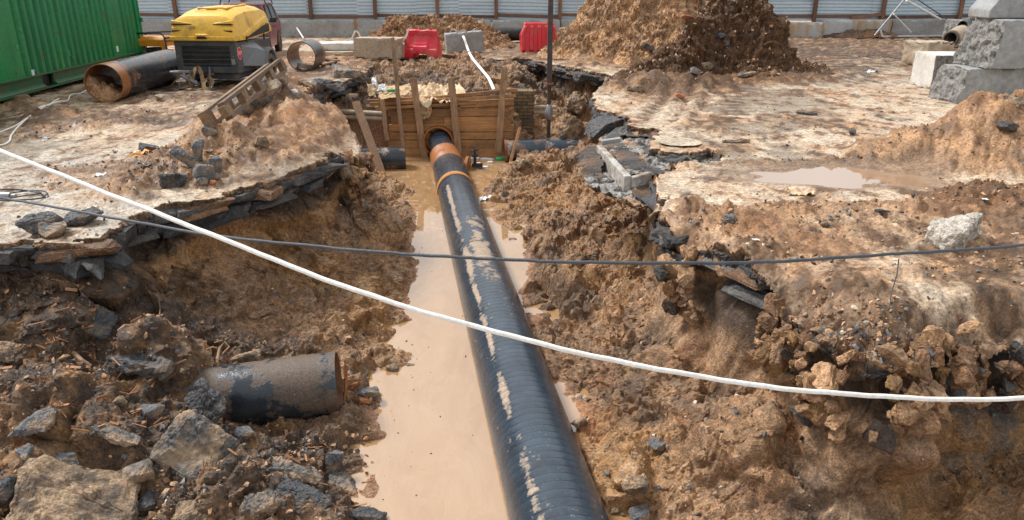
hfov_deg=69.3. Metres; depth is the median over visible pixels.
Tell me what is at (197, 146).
stone
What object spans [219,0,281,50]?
parked car
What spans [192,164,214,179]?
stone
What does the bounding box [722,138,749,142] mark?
asphalt chunk
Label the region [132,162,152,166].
scrap
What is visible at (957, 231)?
concrete chunk
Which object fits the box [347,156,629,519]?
muddy water
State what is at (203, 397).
asphalt chunk
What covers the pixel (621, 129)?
asphalt block
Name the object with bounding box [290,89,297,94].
stone
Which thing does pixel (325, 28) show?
fence base block
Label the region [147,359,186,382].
root
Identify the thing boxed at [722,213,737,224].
stone
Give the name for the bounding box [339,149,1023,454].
clay edge clods
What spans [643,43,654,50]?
asphalt chunk
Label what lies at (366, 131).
timber stake
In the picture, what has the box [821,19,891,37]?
fence base block
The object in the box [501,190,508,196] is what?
stone
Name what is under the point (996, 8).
barrier block
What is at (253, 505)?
asphalt chunk
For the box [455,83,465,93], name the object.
cardboard
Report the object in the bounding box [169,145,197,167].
stone
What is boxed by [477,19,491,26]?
fence base block
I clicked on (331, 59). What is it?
wood plank
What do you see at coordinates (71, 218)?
asphalt chunk
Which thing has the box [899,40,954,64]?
concrete block
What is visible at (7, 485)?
asphalt chunk
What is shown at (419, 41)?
plastic barrier
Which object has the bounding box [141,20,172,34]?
fence base block
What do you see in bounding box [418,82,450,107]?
wet sheet
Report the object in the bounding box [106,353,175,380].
asphalt chunk
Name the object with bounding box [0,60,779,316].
broken asphalt edge
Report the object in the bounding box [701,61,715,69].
stone
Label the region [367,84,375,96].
cardboard
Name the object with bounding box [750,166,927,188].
puddle water
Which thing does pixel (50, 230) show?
asphalt chunk
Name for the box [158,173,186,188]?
asphalt chunk
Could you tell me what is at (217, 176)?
stone
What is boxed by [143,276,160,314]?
root
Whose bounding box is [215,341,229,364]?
root
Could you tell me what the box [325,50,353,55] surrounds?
concrete slab
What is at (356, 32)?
marker stake
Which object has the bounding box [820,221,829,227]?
stone
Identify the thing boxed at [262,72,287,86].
clod
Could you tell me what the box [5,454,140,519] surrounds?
asphalt chunk
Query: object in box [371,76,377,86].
plastic bag
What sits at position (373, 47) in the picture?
concrete block
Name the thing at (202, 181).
stone
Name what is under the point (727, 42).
asphalt chunk
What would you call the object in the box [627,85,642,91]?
stone
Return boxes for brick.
[154,94,164,98]
[297,63,311,69]
[350,381,358,389]
[359,397,368,404]
[674,93,684,98]
[681,15,694,18]
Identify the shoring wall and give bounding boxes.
[367,88,516,155]
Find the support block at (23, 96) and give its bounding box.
[3,94,29,102]
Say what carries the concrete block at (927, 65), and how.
on the ground
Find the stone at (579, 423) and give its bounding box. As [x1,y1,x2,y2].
[571,417,587,428]
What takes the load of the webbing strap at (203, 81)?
hanging from the air compressor
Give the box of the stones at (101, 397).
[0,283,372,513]
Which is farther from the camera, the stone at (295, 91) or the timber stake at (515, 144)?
the timber stake at (515, 144)
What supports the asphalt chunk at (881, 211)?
on the ground
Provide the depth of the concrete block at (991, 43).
13.97 m
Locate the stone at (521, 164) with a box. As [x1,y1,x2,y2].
[515,158,530,169]
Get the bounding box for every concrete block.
[353,37,405,58]
[444,30,484,53]
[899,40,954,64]
[909,51,955,88]
[928,64,1023,103]
[942,19,963,38]
[952,17,1023,68]
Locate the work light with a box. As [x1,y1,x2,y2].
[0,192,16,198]
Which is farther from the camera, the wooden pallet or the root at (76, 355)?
the wooden pallet
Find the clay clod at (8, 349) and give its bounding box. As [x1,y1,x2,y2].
[0,341,22,364]
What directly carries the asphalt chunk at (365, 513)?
on the trench soil
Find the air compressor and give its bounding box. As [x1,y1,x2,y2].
[169,4,277,89]
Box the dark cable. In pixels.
[0,196,1023,307]
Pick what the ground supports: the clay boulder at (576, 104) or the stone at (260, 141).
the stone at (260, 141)
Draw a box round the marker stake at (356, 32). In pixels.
[351,19,360,39]
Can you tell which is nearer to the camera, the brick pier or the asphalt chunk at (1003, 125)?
the asphalt chunk at (1003, 125)
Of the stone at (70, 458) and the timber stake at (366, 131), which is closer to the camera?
the stone at (70, 458)
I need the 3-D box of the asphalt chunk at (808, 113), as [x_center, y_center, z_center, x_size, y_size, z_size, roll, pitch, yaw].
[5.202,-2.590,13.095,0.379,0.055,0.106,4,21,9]
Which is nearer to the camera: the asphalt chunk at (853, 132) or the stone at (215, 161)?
the stone at (215, 161)
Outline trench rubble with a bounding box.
[0,55,1023,519]
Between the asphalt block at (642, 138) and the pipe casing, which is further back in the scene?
the pipe casing
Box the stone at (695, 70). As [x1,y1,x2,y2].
[690,67,700,74]
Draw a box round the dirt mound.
[823,29,908,38]
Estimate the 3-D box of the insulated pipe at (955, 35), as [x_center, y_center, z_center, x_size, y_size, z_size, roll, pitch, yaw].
[16.962,-8.663,27.719,0.600,1.186,3.154,19,28,42]
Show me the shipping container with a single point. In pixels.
(44, 44)
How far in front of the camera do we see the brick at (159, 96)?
14.66 m
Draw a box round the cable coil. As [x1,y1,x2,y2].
[0,188,47,200]
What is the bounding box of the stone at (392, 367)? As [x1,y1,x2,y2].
[386,363,398,371]
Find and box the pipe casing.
[423,125,453,153]
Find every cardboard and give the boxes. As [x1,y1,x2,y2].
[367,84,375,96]
[378,91,395,98]
[383,83,411,95]
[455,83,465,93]
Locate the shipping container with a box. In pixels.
[0,0,144,100]
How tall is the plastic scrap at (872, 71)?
0.118 m
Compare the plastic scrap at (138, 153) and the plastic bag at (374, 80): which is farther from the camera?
the plastic bag at (374, 80)
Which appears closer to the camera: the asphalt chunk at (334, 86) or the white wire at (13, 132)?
the white wire at (13, 132)
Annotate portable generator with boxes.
[137,31,174,54]
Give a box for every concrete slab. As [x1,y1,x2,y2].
[319,41,353,49]
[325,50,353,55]
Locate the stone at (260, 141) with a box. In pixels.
[252,135,269,147]
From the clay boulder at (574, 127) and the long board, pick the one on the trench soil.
the clay boulder at (574, 127)
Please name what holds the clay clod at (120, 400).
on the trench soil
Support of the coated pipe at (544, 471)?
on the trench soil
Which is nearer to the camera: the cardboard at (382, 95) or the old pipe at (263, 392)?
the old pipe at (263, 392)
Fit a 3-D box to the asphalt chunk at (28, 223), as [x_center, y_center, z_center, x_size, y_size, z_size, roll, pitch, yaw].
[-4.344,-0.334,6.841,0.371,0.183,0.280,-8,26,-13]
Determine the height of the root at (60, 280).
0.074 m
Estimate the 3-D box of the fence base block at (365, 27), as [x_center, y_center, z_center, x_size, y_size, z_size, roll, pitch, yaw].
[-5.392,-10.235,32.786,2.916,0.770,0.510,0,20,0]
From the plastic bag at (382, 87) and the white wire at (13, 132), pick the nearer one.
the white wire at (13, 132)
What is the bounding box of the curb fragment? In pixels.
[601,137,621,144]
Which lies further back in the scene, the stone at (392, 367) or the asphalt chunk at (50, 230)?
the stone at (392, 367)
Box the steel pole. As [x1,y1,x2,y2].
[545,0,553,137]
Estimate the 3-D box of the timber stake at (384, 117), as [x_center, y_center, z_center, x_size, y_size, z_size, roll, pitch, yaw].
[-2.936,-3.233,17.089,0.100,0.945,0.217,-18,27,-39]
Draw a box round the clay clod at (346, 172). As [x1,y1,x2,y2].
[340,163,353,178]
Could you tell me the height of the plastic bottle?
0.100 m
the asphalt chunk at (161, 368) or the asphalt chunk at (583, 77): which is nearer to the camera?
the asphalt chunk at (161, 368)
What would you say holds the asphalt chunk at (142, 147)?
on the ground
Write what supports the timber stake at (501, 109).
on the trench soil
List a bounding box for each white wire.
[0,90,85,145]
[0,98,58,131]
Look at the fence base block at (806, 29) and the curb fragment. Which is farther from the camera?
the fence base block at (806, 29)
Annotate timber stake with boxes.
[352,101,385,173]
[380,99,389,140]
[390,37,405,154]
[410,78,427,156]
[448,78,461,153]
[495,67,507,153]
[509,127,520,161]
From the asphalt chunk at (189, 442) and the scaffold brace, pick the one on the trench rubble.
the asphalt chunk at (189, 442)
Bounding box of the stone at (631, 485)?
[622,473,649,494]
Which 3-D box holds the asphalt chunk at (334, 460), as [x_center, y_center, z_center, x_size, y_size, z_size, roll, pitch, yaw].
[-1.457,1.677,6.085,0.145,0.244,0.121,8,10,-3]
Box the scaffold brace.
[874,0,946,36]
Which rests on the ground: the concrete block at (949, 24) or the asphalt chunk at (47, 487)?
the concrete block at (949, 24)
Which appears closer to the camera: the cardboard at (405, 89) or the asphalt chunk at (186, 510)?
the asphalt chunk at (186, 510)
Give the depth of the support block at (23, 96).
14.47 m
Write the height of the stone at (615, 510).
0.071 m
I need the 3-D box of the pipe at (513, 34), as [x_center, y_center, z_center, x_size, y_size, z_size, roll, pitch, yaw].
[0.144,-9.005,29.572,2.150,0.550,0.652,0,20,0]
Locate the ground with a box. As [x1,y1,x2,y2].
[0,21,1023,382]
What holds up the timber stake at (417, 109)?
on the trench soil
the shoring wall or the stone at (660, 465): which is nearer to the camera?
the stone at (660, 465)
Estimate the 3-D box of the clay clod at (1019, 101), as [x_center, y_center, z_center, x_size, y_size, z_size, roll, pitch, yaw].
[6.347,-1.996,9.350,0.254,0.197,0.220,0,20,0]
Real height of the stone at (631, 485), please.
0.174 m
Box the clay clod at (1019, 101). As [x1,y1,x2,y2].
[1003,93,1023,109]
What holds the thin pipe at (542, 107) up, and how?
on the thin pipe at (541, 112)
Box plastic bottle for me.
[496,157,504,160]
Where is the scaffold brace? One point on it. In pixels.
(920, 8)
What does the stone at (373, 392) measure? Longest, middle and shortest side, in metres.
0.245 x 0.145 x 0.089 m
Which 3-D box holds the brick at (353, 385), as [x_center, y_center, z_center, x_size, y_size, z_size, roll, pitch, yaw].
[-1.524,1.214,7.192,0.112,0.079,0.082,-4,18,-41]
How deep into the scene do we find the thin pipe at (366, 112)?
17.12 m
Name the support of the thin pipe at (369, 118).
in the trench soil
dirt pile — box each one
[368,13,516,49]
[536,0,699,65]
[604,0,835,81]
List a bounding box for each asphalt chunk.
[0,476,16,504]
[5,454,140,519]
[7,406,55,437]
[15,211,67,234]
[38,220,66,237]
[64,206,103,225]
[85,306,117,339]
[89,421,141,446]
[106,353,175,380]
[122,458,154,482]
[137,489,155,516]
[138,143,159,152]
[140,403,164,418]
[150,409,238,481]
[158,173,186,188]
[171,500,206,519]
[182,377,226,423]
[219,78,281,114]
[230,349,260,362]
[234,426,254,442]
[239,491,280,519]
[261,456,323,484]
[274,479,331,509]
[311,78,344,91]
[325,450,343,473]
[328,471,357,495]
[331,64,367,83]
[349,506,386,519]
[572,71,599,83]
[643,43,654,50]
[715,32,726,38]
[722,38,729,46]
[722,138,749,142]
[738,71,757,77]
[795,111,817,114]
[849,130,856,135]
[874,209,890,214]
[996,120,1018,131]
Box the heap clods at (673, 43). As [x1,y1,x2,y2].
[370,0,833,80]
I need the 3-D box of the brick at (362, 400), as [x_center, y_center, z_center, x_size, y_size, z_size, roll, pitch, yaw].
[-1.417,1.353,7.109,0.101,0.051,0.068,6,19,-13]
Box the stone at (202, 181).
[195,177,207,184]
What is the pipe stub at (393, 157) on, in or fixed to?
in the trench soil
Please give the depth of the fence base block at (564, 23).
32.47 m
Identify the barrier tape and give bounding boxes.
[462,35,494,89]
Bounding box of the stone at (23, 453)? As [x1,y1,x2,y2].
[14,443,34,461]
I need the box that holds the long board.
[883,35,941,36]
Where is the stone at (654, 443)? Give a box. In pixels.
[648,437,665,450]
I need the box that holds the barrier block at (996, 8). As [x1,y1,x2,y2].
[968,0,1023,17]
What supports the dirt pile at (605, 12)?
on the ground
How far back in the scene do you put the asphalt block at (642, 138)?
11.67 m
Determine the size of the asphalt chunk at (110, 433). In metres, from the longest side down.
0.420 x 0.170 x 0.085 m
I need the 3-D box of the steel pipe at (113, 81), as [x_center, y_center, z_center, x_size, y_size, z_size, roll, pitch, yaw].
[-8.029,-4.011,15.954,0.740,0.740,3.400,-1,20,-3]
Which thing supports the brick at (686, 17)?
on the dirt pile at (749, 15)
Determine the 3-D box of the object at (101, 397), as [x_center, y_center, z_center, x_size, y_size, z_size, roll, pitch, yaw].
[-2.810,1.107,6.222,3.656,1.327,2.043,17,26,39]
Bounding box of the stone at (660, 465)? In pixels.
[657,462,667,467]
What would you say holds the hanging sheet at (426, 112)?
hanging from the shoring wall
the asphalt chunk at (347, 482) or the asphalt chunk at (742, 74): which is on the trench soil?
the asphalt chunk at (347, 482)
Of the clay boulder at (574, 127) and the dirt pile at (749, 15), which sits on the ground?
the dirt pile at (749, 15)
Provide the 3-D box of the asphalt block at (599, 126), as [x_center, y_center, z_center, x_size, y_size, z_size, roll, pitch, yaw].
[1.646,-2.362,13.232,0.764,0.375,0.565,-15,28,-26]
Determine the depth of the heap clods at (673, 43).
18.42 m
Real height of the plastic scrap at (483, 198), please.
0.102 m
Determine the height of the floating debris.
0.030 m
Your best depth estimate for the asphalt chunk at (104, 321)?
6.68 m
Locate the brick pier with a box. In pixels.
[510,89,534,137]
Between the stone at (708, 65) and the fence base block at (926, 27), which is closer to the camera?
the stone at (708, 65)
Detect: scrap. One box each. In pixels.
[128,149,153,156]
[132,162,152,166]
[479,195,491,200]
[787,186,815,195]
[865,69,878,72]
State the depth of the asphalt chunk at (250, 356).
7.21 m
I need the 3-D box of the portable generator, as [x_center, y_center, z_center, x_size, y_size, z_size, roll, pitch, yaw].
[-10.013,-6.034,21.039,1.247,0.884,0.706,2,20,6]
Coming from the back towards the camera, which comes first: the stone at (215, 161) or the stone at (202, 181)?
the stone at (215, 161)
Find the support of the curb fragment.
on the asphalt shelf
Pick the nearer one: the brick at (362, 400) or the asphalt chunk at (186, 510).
the asphalt chunk at (186, 510)
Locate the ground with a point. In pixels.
(734, 105)
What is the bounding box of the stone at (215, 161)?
[209,155,222,172]
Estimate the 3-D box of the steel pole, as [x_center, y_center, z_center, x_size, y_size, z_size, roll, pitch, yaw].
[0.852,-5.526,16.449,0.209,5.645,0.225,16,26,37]
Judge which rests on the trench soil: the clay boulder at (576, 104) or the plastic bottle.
the clay boulder at (576, 104)
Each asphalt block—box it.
[584,114,623,137]
[600,126,626,137]
[623,134,657,142]
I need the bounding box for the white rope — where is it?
[0,149,1023,401]
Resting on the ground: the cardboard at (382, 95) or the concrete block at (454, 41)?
the concrete block at (454, 41)
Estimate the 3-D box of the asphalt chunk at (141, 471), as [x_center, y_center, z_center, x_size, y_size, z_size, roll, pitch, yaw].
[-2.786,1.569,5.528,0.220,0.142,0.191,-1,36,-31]
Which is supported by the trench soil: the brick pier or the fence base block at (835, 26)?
the brick pier
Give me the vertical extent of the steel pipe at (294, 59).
0.770 m
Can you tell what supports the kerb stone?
on the asphalt shelf
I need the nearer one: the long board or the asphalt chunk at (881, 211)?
the asphalt chunk at (881, 211)
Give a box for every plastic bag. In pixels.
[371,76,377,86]
[376,84,385,91]
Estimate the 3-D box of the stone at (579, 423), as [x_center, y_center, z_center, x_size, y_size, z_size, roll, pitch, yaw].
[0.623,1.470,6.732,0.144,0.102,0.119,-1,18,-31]
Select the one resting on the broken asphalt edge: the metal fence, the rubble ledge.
the rubble ledge
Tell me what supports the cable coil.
on the ground
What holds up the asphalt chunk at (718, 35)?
on the dirt pile at (749, 15)
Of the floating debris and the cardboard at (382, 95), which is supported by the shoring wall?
the cardboard at (382, 95)
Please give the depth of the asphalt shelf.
9.45 m
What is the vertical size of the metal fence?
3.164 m
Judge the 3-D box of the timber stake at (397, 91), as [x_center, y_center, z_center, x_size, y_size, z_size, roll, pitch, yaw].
[-2.612,-3.752,17.008,0.113,2.580,0.825,-6,21,-17]
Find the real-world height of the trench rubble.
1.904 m
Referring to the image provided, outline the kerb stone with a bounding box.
[596,145,651,191]
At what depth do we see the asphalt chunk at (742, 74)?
17.33 m
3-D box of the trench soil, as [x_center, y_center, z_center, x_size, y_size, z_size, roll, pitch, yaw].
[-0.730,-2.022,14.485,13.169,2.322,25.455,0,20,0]
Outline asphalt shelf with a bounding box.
[574,143,652,206]
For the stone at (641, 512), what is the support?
on the trench soil
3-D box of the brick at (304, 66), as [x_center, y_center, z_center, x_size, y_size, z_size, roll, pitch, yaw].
[-5.594,-5.230,19.993,0.340,0.120,0.220,-2,17,-41]
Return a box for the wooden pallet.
[197,58,287,127]
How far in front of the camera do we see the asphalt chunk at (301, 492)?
5.46 m
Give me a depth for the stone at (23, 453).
5.30 m
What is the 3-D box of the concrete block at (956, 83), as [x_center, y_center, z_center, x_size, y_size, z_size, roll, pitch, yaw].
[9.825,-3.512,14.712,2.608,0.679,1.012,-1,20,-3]
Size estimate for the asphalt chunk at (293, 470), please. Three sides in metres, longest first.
0.468 x 0.169 x 0.095 m
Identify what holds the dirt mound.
on the ground
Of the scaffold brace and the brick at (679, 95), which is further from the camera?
the scaffold brace
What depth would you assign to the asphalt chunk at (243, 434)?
6.16 m
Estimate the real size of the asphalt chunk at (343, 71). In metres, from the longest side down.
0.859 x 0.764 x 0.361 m
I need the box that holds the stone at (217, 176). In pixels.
[212,172,220,179]
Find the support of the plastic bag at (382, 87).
on the cardboard at (382, 95)
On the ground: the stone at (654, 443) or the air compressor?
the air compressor
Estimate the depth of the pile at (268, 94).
11.22 m
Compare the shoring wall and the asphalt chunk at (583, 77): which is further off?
the asphalt chunk at (583, 77)
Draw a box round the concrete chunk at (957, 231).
[924,212,982,253]
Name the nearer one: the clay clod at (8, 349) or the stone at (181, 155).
the clay clod at (8, 349)
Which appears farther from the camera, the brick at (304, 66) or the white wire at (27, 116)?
the brick at (304, 66)
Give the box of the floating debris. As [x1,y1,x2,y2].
[382,184,523,499]
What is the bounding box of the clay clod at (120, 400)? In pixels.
[111,395,127,406]
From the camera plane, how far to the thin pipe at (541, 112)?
18.47 m
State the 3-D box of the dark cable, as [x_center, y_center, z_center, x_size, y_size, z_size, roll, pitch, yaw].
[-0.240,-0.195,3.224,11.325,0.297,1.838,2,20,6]
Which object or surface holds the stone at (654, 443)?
on the trench soil
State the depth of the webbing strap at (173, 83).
16.26 m
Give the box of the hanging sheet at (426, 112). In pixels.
[420,101,432,119]
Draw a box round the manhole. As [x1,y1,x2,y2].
[658,137,702,145]
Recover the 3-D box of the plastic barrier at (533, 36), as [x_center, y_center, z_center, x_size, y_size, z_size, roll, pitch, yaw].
[0.925,-7.665,25.400,1.328,0.982,0.530,-2,20,-6]
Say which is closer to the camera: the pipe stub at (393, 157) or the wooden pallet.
the wooden pallet
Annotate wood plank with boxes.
[321,61,336,64]
[325,57,339,61]
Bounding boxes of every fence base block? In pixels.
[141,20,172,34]
[280,19,354,37]
[356,20,384,36]
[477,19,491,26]
[492,20,559,32]
[560,20,572,27]
[788,22,823,37]
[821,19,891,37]
[891,19,946,37]
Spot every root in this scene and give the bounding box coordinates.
[50,274,70,282]
[71,351,91,365]
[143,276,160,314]
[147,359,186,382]
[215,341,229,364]
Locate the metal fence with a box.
[138,0,975,24]
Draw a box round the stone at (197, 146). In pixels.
[191,139,203,160]
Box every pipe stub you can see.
[350,146,405,168]
[504,138,587,161]
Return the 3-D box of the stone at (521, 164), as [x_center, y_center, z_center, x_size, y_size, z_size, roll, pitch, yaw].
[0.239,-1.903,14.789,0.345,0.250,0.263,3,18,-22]
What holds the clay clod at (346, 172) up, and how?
attached to the ground
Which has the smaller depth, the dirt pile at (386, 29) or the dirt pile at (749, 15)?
the dirt pile at (749, 15)
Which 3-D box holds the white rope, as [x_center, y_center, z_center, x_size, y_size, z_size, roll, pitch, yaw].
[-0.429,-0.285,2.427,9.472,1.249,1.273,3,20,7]
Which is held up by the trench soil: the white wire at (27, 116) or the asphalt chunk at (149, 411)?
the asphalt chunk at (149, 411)
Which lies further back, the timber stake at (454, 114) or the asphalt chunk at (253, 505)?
the timber stake at (454, 114)
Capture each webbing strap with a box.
[166,73,190,88]
[189,66,213,90]
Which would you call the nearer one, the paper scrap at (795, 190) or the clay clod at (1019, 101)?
the paper scrap at (795, 190)
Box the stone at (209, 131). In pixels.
[202,125,217,136]
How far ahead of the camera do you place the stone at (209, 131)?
9.33 m
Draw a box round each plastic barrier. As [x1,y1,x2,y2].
[404,28,441,58]
[520,21,557,51]
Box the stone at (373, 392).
[355,386,380,397]
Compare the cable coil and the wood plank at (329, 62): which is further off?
the wood plank at (329, 62)
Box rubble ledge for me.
[598,132,712,175]
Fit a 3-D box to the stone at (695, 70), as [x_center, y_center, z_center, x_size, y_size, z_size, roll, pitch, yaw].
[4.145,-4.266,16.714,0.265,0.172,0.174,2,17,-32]
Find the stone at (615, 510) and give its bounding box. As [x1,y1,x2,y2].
[610,507,619,513]
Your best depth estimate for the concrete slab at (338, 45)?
24.16 m
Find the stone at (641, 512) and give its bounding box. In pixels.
[628,503,651,519]
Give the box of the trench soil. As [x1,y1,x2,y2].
[0,50,1023,519]
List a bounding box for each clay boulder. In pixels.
[558,116,585,138]
[565,91,589,116]
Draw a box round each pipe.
[83,50,182,102]
[183,351,347,424]
[287,39,325,71]
[340,109,381,115]
[346,115,381,120]
[429,130,608,519]
[493,27,521,40]
[534,105,555,109]
[534,110,555,114]
[943,17,977,45]
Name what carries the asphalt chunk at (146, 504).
on the trench soil
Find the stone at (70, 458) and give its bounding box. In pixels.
[55,452,78,464]
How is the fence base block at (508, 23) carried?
on the ground
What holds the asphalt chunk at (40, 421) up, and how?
on the trench soil
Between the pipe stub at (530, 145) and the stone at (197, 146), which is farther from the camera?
the pipe stub at (530, 145)

